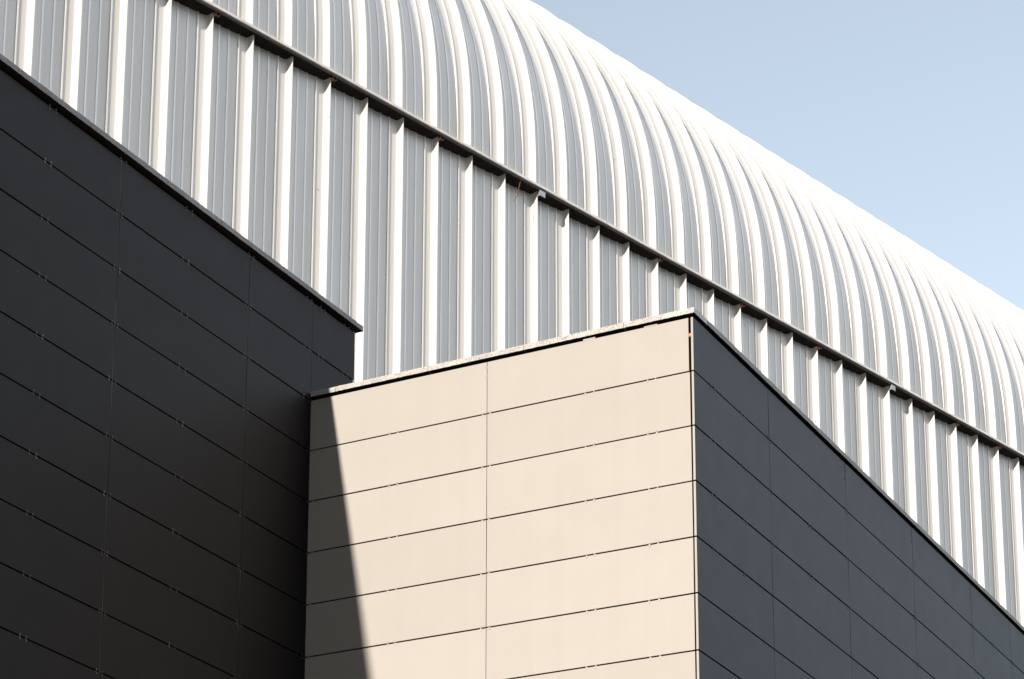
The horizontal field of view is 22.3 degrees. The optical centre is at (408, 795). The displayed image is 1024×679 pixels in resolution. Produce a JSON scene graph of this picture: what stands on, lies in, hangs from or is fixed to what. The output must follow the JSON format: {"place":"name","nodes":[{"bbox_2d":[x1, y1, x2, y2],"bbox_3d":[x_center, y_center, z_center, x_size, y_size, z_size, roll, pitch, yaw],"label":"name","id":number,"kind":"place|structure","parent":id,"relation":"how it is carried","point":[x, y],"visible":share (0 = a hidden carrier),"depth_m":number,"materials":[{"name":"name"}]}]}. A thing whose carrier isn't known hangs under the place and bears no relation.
{"place":"outdoors","nodes":[
{"label":"outdoors","id":0,"kind":"place"},
{"bbox_2d":[530,0,1023,310],"label":"sky","id":1,"kind":"structure","parent":0,"point":[911,112],"materials":[{"name":"blue"}]},
{"label":"ground","id":2,"kind":"structure","parent":0,"visible":0},
{"bbox_2d":[0,54,362,678],"bbox_3d":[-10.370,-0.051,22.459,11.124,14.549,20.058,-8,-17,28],"label":"tall annex block","id":3,"kind":"structure","parent":2,"relation":"on","point":[173,356],"depth_m":25.89,"materials":[{"name":"metal"}]},
{"bbox_2d":[0,0,1023,626],"bbox_3d":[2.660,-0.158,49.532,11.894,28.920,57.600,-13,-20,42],"label":"arena hall","id":4,"kind":"structure","parent":2,"relation":"on","point":[368,164],"depth_m":42.83,"materials":[{"name":"white metal"}]},
{"bbox_2d":[304,307,1023,678],"bbox_3d":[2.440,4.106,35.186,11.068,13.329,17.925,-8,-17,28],"label":"annex block","id":5,"kind":"structure","parent":2,"relation":"on","point":[690,493],"depth_m":27.55,"materials":[{"name":"metal"}]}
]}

